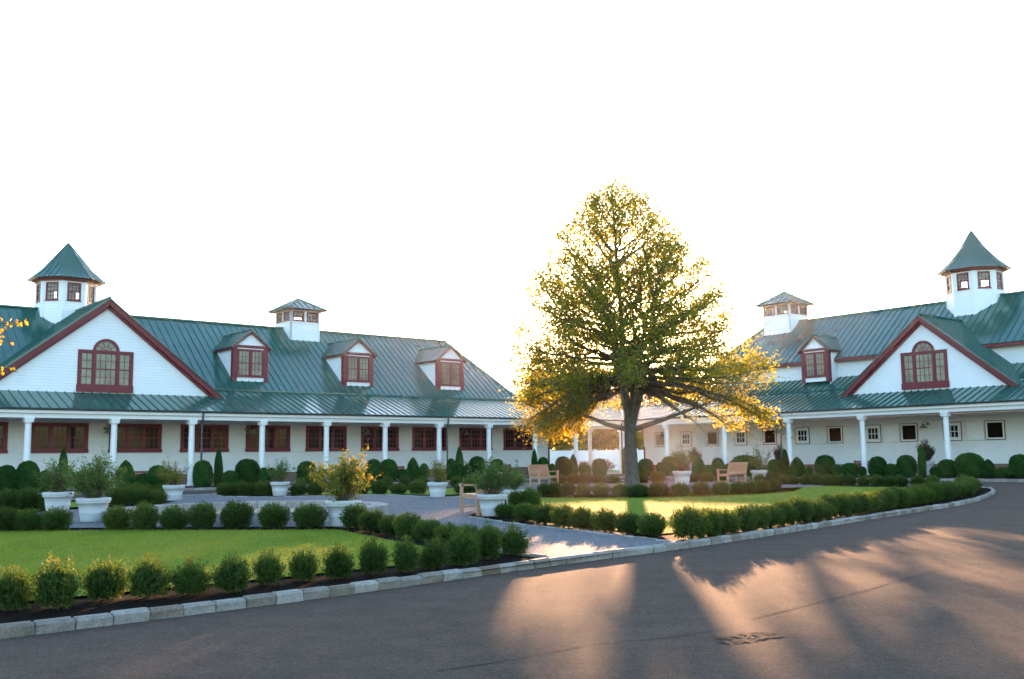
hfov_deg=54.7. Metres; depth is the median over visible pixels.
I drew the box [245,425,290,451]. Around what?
window
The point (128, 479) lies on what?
clipped boxwood
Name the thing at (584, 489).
boxwood shrub
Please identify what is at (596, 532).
edging
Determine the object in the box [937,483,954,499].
boxwood shrub
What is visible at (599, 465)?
clipped boxwood
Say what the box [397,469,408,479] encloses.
clipped boxwood
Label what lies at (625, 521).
boxwood shrub
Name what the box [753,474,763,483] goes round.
boxwood shrub
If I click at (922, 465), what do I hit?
columnar evergreen
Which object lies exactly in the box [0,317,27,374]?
maple tree
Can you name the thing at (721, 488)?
boxwood shrub
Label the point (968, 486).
boxwood shrub
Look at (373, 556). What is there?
boxwood shrub
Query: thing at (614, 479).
boxwood shrub
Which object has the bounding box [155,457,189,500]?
potted shrub
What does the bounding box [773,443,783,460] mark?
potted shrub
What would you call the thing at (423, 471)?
clipped boxwood
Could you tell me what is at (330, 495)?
edging
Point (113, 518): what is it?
boxwood shrub
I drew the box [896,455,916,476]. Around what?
clipped boxwood
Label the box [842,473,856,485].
boxwood shrub
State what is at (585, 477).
boxwood shrub
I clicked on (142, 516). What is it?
boxwood shrub
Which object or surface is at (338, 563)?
boxwood shrub
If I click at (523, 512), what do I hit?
boxwood shrub
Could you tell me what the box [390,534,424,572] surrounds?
boxwood shrub
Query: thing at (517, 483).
potted shrub
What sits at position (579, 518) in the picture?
boxwood shrub
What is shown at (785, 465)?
columnar evergreen
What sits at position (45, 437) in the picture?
window
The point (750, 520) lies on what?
boxwood shrub
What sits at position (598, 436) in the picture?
broadleaf tree
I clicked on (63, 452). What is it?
columnar evergreen
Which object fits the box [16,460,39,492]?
clipped boxwood
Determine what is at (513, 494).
boxwood shrub
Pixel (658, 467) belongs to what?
clipped boxwood
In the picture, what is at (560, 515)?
boxwood shrub
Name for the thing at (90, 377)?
stable building
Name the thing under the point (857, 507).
boxwood shrub
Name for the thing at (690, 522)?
boxwood shrub
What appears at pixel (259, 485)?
boxwood shrub
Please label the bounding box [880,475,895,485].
boxwood shrub
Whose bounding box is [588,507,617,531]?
boxwood shrub
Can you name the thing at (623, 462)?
post
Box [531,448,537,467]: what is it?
columnar evergreen
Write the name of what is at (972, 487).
boxwood shrub
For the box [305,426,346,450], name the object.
window
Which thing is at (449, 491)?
lawn
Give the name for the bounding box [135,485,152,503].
boxwood shrub
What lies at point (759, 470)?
potted shrub
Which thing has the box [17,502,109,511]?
lawn
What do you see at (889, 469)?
clipped boxwood
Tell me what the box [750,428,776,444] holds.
stall window
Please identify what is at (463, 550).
boxwood shrub
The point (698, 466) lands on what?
clipped boxwood
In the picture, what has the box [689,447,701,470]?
potted shrub
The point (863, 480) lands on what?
boxwood shrub
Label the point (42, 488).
clipped boxwood
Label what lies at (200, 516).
boxwood shrub
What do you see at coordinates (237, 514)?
boxwood shrub
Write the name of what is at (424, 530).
boxwood shrub
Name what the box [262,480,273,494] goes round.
boxwood shrub
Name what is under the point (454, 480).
boxwood shrub
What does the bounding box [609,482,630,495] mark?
boxwood shrub
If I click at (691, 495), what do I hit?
lawn
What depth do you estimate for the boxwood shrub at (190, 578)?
9.58 m
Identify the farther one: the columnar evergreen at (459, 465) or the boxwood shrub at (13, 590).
the columnar evergreen at (459, 465)
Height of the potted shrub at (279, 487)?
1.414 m
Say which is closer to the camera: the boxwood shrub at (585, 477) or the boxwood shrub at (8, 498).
the boxwood shrub at (8, 498)
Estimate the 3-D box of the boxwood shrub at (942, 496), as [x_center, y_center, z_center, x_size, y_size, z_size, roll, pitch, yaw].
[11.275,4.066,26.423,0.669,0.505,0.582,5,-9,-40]
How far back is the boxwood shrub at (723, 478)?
46.66 m
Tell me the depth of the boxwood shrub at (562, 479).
46.68 m
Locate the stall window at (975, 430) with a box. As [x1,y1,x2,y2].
[966,420,1005,439]
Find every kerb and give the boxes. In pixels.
[0,480,994,638]
[21,477,567,493]
[604,476,1023,481]
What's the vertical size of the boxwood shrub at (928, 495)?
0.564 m
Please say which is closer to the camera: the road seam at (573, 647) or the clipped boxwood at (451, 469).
the road seam at (573, 647)
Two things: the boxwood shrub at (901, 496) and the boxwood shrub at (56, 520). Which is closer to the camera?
the boxwood shrub at (56, 520)
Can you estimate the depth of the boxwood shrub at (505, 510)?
21.38 m
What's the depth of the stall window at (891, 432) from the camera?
57.86 m
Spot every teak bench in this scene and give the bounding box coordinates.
[459,472,501,515]
[527,464,558,486]
[716,462,747,482]
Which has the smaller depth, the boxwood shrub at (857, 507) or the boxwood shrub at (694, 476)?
the boxwood shrub at (857, 507)
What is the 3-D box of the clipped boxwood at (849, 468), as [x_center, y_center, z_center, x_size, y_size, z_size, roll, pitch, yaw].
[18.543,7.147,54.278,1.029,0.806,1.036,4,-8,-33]
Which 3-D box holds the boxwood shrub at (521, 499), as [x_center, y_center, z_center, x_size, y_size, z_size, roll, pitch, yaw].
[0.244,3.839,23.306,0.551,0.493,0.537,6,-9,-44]
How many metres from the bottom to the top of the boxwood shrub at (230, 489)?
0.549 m
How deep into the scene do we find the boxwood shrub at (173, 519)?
18.77 m
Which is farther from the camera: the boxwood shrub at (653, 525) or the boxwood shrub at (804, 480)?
the boxwood shrub at (804, 480)
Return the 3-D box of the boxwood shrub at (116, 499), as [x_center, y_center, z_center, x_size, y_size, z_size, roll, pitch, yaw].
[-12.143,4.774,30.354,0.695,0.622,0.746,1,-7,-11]
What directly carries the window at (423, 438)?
in the stable building at (90, 377)
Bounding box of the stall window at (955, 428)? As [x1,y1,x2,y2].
[943,422,962,440]
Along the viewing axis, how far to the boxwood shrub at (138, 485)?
35.05 m
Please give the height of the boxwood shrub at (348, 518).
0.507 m
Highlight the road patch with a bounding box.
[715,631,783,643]
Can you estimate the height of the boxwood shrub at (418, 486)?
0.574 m
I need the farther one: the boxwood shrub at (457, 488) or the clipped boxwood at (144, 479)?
the clipped boxwood at (144, 479)
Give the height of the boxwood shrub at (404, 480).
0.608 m
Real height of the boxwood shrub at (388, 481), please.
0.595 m
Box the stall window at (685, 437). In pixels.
[680,431,691,446]
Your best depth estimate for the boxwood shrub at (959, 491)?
27.66 m
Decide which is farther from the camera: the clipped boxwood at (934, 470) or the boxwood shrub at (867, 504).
the clipped boxwood at (934, 470)
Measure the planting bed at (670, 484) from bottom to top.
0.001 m
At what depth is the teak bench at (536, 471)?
44.09 m
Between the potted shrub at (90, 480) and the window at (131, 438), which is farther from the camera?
the window at (131, 438)
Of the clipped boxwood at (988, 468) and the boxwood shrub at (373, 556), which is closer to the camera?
the boxwood shrub at (373, 556)
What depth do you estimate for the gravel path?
20.33 m
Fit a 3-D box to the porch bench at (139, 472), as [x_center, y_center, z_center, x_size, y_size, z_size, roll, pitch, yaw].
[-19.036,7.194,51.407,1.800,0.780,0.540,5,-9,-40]
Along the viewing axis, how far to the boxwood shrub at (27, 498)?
26.32 m
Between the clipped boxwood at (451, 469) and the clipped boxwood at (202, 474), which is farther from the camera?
the clipped boxwood at (451, 469)
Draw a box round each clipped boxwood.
[0,464,17,492]
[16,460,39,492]
[37,470,49,491]
[115,459,134,485]
[134,473,153,486]
[147,465,166,485]
[192,460,212,486]
[221,470,238,485]
[235,458,259,483]
[257,467,269,482]
[268,467,275,481]
[296,461,316,483]
[365,459,381,480]
[381,459,398,481]
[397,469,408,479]
[406,457,419,480]
[419,463,428,478]
[446,458,456,479]
[463,464,471,478]
[468,455,485,475]
[491,459,503,471]
[538,457,548,476]
[549,463,555,475]
[555,456,571,475]
[570,454,578,474]
[578,463,591,474]
[591,458,606,474]
[638,458,653,474]
[656,462,661,471]
[661,456,677,474]
[691,455,704,474]
[703,465,712,473]
[711,457,723,474]
[724,464,730,473]
[731,454,757,475]
[767,459,781,474]
[789,457,804,475]
[805,466,812,475]
[814,455,835,475]
[831,464,840,475]
[840,463,858,475]
[857,466,866,475]
[868,456,886,475]
[883,463,897,476]
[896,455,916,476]
[929,466,938,476]
[937,459,956,476]
[954,452,983,476]
[981,459,995,476]
[995,467,1012,477]
[1008,453,1023,477]
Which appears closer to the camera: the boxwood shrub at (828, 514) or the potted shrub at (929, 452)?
the boxwood shrub at (828, 514)
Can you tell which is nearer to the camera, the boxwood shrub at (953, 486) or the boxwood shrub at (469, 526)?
the boxwood shrub at (469, 526)
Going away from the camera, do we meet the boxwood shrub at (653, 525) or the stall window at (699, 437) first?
the boxwood shrub at (653, 525)
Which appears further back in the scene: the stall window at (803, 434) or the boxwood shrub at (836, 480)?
the stall window at (803, 434)
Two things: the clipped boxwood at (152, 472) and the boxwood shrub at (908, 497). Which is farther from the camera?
the clipped boxwood at (152, 472)
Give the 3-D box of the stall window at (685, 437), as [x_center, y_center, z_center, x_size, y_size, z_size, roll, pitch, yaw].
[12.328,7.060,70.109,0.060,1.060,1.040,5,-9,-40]
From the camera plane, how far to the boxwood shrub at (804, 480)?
41.09 m
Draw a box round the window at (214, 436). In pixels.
[179,424,228,451]
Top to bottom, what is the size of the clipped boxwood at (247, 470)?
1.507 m
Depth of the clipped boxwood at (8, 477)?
42.92 m
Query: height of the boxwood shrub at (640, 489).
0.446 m
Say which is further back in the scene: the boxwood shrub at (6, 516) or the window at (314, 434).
the window at (314, 434)
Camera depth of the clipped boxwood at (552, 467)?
62.90 m
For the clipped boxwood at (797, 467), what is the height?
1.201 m
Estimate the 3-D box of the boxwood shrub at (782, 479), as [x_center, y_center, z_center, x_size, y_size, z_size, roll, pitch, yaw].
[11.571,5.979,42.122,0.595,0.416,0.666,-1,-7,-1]
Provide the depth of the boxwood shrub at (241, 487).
36.92 m
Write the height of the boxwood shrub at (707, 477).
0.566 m
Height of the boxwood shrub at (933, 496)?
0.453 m
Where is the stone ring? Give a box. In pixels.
[105,500,387,525]
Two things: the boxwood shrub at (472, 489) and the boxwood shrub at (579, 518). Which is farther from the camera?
the boxwood shrub at (472, 489)
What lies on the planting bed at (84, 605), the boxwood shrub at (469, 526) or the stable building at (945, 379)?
the boxwood shrub at (469, 526)
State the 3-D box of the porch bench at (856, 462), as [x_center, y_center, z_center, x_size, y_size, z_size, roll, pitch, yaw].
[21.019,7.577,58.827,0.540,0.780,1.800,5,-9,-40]
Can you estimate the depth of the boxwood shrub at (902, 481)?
37.66 m
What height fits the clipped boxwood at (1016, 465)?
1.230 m
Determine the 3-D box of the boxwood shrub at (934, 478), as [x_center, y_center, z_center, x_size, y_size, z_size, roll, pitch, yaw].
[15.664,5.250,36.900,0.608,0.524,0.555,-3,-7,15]
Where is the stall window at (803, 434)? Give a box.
[795,427,809,443]
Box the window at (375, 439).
[361,426,399,450]
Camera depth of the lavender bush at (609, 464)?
79.56 m
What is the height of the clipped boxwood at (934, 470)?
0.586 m
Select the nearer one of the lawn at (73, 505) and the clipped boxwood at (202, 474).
the lawn at (73, 505)
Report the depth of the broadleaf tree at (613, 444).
119.57 m
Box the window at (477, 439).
[459,428,492,449]
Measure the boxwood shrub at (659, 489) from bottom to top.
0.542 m
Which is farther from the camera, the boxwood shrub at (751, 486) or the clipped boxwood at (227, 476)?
the clipped boxwood at (227, 476)
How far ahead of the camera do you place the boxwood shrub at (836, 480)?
39.85 m
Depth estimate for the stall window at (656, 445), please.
72.05 m
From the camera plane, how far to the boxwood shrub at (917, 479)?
37.18 m
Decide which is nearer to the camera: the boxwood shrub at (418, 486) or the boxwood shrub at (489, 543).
the boxwood shrub at (489, 543)
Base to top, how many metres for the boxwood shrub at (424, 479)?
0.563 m
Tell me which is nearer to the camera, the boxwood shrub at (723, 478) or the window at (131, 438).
the boxwood shrub at (723, 478)
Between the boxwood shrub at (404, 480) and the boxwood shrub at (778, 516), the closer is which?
the boxwood shrub at (778, 516)
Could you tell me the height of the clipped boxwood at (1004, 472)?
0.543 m
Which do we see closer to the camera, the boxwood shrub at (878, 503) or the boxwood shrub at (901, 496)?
the boxwood shrub at (878, 503)
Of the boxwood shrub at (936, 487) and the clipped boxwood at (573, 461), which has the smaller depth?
the boxwood shrub at (936, 487)
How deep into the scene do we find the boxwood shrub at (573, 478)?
46.72 m
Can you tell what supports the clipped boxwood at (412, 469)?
on the flower bed at (751, 476)
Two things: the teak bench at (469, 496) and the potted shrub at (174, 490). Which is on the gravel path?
the teak bench at (469, 496)
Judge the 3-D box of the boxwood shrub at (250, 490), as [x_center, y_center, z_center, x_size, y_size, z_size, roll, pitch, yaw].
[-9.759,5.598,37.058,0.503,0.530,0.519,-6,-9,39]
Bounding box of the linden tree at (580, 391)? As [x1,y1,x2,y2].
[496,172,798,486]
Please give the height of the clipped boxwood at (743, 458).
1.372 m
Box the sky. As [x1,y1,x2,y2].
[0,0,1023,391]
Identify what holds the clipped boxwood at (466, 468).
on the flower bed at (751, 476)
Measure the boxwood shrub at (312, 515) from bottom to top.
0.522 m
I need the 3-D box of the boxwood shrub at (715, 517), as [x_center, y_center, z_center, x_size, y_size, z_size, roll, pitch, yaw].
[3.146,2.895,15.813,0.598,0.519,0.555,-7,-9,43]
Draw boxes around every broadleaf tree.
[514,358,604,450]
[558,395,616,449]
[580,394,643,449]
[629,393,674,449]
[663,373,708,402]
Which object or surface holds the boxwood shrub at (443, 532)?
on the planting bed at (84, 605)
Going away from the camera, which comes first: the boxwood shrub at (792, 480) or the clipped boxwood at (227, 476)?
the boxwood shrub at (792, 480)
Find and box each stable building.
[0,243,653,490]
[623,231,1023,476]
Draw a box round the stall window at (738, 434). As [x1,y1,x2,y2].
[734,429,746,445]
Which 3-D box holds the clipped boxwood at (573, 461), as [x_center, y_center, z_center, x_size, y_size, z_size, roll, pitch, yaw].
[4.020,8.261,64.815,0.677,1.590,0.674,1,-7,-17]
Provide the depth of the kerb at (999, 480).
44.90 m
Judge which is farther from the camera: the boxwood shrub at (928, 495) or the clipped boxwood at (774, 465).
the clipped boxwood at (774, 465)
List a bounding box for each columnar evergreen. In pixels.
[58,446,67,490]
[214,447,222,486]
[455,446,463,478]
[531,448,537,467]
[781,449,789,475]
[917,444,926,476]
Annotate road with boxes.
[0,478,1023,678]
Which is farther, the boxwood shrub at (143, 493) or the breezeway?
the breezeway
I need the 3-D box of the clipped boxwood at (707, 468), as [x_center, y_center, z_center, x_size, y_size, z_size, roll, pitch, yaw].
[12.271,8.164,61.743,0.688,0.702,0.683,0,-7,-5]
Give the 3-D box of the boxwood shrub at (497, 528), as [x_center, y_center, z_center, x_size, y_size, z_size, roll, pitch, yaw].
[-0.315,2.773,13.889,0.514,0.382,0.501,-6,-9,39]
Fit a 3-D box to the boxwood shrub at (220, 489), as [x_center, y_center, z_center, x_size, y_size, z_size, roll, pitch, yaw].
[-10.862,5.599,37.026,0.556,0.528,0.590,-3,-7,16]
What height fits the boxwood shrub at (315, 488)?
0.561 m
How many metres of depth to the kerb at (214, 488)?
46.89 m
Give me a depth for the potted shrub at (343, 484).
19.10 m
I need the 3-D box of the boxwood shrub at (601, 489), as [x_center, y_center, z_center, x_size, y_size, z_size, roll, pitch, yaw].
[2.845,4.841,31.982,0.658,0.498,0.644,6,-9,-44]
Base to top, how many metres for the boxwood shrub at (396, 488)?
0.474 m
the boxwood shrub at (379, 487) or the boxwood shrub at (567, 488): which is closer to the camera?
the boxwood shrub at (567, 488)
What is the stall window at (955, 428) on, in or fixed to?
in the stable building at (945, 379)
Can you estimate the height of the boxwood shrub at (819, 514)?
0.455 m
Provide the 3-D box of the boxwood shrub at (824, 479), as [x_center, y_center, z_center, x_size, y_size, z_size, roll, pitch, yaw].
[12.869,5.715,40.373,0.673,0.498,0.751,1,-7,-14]
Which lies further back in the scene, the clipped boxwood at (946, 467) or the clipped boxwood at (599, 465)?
the clipped boxwood at (599, 465)
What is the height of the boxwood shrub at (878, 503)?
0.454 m
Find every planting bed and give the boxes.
[0,481,990,626]
[452,482,821,494]
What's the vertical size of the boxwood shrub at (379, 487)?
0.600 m
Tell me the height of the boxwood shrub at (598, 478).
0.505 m
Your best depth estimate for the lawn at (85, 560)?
14.69 m
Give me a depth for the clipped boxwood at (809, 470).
56.10 m
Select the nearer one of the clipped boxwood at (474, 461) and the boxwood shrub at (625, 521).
the boxwood shrub at (625, 521)
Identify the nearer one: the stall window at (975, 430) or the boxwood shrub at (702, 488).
the boxwood shrub at (702, 488)
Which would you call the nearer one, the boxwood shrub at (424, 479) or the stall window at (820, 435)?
the boxwood shrub at (424, 479)
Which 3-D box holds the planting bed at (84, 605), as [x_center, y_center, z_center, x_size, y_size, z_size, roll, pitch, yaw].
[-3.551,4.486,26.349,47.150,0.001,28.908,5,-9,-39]
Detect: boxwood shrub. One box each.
[0,487,19,509]
[0,506,19,530]
[0,564,35,610]
[11,507,43,530]
[15,485,41,511]
[26,552,82,609]
[37,489,51,510]
[39,504,74,530]
[77,555,129,601]
[100,504,131,529]
[104,485,126,504]
[118,485,138,504]
[123,551,175,597]
[127,499,159,529]
[130,482,142,488]
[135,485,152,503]
[147,489,169,504]
[154,483,166,490]
[157,504,188,529]
[167,554,214,594]
[186,500,218,529]
[205,553,255,592]
[215,483,227,495]
[218,498,255,528]
[224,482,236,495]
[234,478,247,495]
[245,482,254,495]
[251,545,285,585]
[253,479,264,494]
[256,499,291,528]
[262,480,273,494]
[286,547,319,580]
[289,482,306,494]
[292,502,328,527]
[295,477,307,486]
[306,480,324,494]
[319,542,355,578]
[338,502,368,528]
[353,484,369,493]
[355,507,386,531]
[357,532,391,574]
[370,479,387,493]
[377,514,397,534]
[382,476,393,488]
[389,482,407,493]
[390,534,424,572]
[391,511,424,537]
[399,475,411,486]
[407,479,426,493]
[411,517,441,541]
[418,476,428,485]
[418,534,449,569]
[433,521,461,544]
[442,525,481,565]
[450,474,463,487]
[453,481,470,492]
[453,523,478,539]
[468,483,475,492]
[473,525,501,548]
[475,518,502,559]
[493,502,515,517]
[498,520,532,555]
[507,488,526,506]
[513,502,536,521]
[514,493,530,505]
[522,485,541,506]
[530,500,557,523]
[536,482,549,495]
[547,481,560,495]
[549,503,577,527]
[551,474,566,483]
[557,481,576,495]
[566,473,580,483]
[568,505,594,529]
[575,482,592,495]
[579,472,593,483]
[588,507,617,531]
[590,474,605,483]
[592,482,609,495]
[605,474,619,483]
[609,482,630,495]
[612,510,640,533]
[628,483,649,495]
[635,510,666,535]
[639,472,648,482]
[649,480,670,495]
[650,470,665,482]
[667,503,712,538]
[670,481,690,495]
[690,472,699,481]
[691,482,710,494]
[698,472,714,481]
[700,504,724,536]
[711,480,731,494]
[711,507,743,533]
[715,472,726,481]
[729,504,759,531]
[730,481,747,493]
[739,503,772,529]
[743,481,758,492]
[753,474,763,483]
[755,479,769,491]
[764,475,775,480]
[764,503,786,527]
[766,471,778,477]
[767,477,781,490]
[770,499,800,524]
[778,476,787,483]
[786,475,799,484]
[787,494,816,522]
[799,475,810,484]
[808,498,826,521]
[809,472,821,484]
[815,493,840,517]
[815,499,836,519]
[819,474,831,484]
[829,474,843,485]
[833,490,855,516]
[840,492,863,514]
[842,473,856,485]
[851,490,873,513]
[856,475,869,485]
[864,492,884,511]
[865,489,890,510]
[869,474,882,485]
[875,486,899,509]
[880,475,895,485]
[886,483,907,507]
[894,474,908,486]
[894,487,912,506]
[901,486,917,505]
[906,485,926,504]
[907,483,931,503]
[909,475,924,485]
[921,480,942,501]
[925,475,940,483]
[926,484,945,500]
[927,487,937,502]
[935,479,958,498]
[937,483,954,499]
[949,484,961,497]
[951,481,967,496]
[958,480,969,494]
[960,477,978,492]
[962,480,975,494]
[971,477,983,490]
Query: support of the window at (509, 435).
in the stable building at (90, 377)
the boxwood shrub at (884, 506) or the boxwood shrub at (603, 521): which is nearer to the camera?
the boxwood shrub at (603, 521)
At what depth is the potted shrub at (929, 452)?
53.76 m
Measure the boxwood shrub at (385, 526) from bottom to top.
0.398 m
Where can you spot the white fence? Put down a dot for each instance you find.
(610, 456)
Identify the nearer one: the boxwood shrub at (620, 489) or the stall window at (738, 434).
the boxwood shrub at (620, 489)
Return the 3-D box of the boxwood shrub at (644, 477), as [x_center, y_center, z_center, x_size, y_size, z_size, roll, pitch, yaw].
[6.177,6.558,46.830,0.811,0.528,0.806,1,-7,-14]
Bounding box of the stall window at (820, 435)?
[812,426,843,442]
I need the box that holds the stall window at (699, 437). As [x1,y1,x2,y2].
[694,430,718,445]
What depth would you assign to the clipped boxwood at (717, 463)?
61.44 m
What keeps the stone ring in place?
on the gravel path
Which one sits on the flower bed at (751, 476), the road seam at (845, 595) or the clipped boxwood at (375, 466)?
the clipped boxwood at (375, 466)
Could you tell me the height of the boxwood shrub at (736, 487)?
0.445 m
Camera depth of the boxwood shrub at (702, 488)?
31.91 m
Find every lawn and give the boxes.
[0,530,423,599]
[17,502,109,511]
[287,488,469,494]
[540,486,887,533]
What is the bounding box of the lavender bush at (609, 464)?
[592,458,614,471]
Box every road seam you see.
[437,628,723,670]
[751,567,954,618]
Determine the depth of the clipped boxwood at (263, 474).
50.25 m
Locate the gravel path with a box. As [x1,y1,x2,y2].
[32,494,665,555]
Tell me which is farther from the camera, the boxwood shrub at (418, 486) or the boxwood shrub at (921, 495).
the boxwood shrub at (418, 486)
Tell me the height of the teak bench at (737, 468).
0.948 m
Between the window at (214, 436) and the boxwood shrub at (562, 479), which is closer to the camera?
the boxwood shrub at (562, 479)
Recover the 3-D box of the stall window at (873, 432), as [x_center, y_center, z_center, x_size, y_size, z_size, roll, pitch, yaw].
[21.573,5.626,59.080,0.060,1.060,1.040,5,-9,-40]
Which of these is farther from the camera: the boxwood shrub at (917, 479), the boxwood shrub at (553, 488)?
the boxwood shrub at (917, 479)
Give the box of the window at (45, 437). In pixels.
[31,422,88,452]
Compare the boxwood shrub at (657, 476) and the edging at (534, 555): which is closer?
the edging at (534, 555)
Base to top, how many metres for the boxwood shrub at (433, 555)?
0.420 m
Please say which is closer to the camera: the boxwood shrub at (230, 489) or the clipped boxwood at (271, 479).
the boxwood shrub at (230, 489)
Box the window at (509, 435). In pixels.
[503,428,532,449]
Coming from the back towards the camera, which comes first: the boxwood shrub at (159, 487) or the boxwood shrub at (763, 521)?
the boxwood shrub at (159, 487)
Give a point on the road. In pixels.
(963, 618)
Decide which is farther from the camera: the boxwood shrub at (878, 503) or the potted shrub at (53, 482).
the potted shrub at (53, 482)
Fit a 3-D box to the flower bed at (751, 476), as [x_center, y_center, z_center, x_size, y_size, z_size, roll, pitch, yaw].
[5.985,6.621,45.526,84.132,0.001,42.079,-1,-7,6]
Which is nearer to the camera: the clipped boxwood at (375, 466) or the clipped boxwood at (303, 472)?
the clipped boxwood at (303, 472)
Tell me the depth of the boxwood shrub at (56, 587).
8.76 m
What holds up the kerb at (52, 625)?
on the road
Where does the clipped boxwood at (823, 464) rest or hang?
on the flower bed at (751, 476)
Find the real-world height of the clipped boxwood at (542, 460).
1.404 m
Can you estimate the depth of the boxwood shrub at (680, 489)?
31.05 m
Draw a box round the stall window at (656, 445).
[654,432,664,446]
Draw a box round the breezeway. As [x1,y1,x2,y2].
[564,403,689,472]
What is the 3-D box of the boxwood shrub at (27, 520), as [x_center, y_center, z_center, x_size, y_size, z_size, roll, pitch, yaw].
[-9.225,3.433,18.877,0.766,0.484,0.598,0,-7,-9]
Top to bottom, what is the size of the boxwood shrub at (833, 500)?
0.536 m
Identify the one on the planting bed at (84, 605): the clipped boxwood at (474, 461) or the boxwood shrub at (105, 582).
the boxwood shrub at (105, 582)
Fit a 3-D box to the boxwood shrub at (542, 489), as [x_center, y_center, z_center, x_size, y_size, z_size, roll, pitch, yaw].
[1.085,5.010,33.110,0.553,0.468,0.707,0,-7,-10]
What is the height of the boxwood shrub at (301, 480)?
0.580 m
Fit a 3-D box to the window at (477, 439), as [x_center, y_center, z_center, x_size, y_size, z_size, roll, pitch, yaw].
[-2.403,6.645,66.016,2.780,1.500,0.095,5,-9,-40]
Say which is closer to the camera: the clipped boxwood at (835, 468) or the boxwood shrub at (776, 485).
the boxwood shrub at (776, 485)
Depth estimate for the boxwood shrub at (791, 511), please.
17.92 m
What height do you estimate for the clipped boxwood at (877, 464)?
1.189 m
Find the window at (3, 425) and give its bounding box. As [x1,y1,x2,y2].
[0,422,7,452]
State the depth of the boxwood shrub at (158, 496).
30.20 m
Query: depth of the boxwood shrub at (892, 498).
22.57 m
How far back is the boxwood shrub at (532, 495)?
23.25 m
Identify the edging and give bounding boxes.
[222,494,459,496]
[465,515,680,541]
[501,550,556,557]
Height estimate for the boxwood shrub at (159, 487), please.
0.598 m
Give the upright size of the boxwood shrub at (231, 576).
0.397 m
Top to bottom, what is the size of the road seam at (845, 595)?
0.001 m
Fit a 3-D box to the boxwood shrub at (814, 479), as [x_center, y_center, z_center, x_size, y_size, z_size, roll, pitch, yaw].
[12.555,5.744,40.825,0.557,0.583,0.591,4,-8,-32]
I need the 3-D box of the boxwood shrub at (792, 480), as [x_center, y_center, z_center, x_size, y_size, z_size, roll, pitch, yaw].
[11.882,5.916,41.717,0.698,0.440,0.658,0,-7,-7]
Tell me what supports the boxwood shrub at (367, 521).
on the planting bed at (84, 605)
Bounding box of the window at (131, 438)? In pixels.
[108,423,161,452]
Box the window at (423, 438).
[412,427,446,450]
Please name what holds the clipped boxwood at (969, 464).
on the flower bed at (751, 476)
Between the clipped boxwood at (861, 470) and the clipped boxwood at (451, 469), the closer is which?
the clipped boxwood at (861, 470)
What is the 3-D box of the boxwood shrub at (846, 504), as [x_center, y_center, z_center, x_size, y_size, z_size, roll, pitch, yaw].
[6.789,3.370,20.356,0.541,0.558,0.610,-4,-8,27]
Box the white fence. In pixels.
[549,449,643,470]
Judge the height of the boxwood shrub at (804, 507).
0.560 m
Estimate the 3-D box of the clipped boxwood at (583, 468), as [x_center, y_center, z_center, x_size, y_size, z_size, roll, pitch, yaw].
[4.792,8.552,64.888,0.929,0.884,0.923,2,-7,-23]
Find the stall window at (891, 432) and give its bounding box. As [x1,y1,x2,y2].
[883,423,918,441]
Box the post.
[621,447,624,474]
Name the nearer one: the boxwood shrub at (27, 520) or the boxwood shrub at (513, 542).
the boxwood shrub at (513, 542)
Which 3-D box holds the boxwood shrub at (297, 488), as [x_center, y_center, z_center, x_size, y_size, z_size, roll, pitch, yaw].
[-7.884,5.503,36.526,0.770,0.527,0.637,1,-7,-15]
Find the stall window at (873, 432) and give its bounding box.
[865,425,881,442]
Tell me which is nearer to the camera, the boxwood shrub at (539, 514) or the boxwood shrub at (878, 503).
the boxwood shrub at (539, 514)
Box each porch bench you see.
[134,471,147,477]
[854,460,868,464]
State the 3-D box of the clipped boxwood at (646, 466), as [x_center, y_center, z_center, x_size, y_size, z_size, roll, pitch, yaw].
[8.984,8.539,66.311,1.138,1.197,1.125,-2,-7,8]
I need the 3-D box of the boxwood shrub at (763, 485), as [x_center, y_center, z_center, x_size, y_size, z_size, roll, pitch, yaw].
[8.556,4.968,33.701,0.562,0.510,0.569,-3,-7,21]
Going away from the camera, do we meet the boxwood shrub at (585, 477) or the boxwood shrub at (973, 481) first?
the boxwood shrub at (973, 481)
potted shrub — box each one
[32,454,84,512]
[58,446,133,521]
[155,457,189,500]
[265,457,298,495]
[301,443,382,525]
[426,457,448,496]
[458,452,525,515]
[504,468,528,503]
[663,444,701,484]
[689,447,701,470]
[746,443,770,481]
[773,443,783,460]
[915,439,935,474]
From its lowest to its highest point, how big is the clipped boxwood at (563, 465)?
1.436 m
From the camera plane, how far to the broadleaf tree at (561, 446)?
97.40 m
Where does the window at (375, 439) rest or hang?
in the stable building at (90, 377)
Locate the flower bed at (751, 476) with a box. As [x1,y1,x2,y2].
[37,475,1023,492]
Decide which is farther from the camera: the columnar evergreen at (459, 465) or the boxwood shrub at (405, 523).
the columnar evergreen at (459, 465)
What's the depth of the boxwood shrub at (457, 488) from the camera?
36.39 m
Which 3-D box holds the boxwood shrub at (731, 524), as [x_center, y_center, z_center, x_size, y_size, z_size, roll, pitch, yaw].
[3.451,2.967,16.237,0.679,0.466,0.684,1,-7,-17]
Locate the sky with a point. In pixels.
(387, 167)

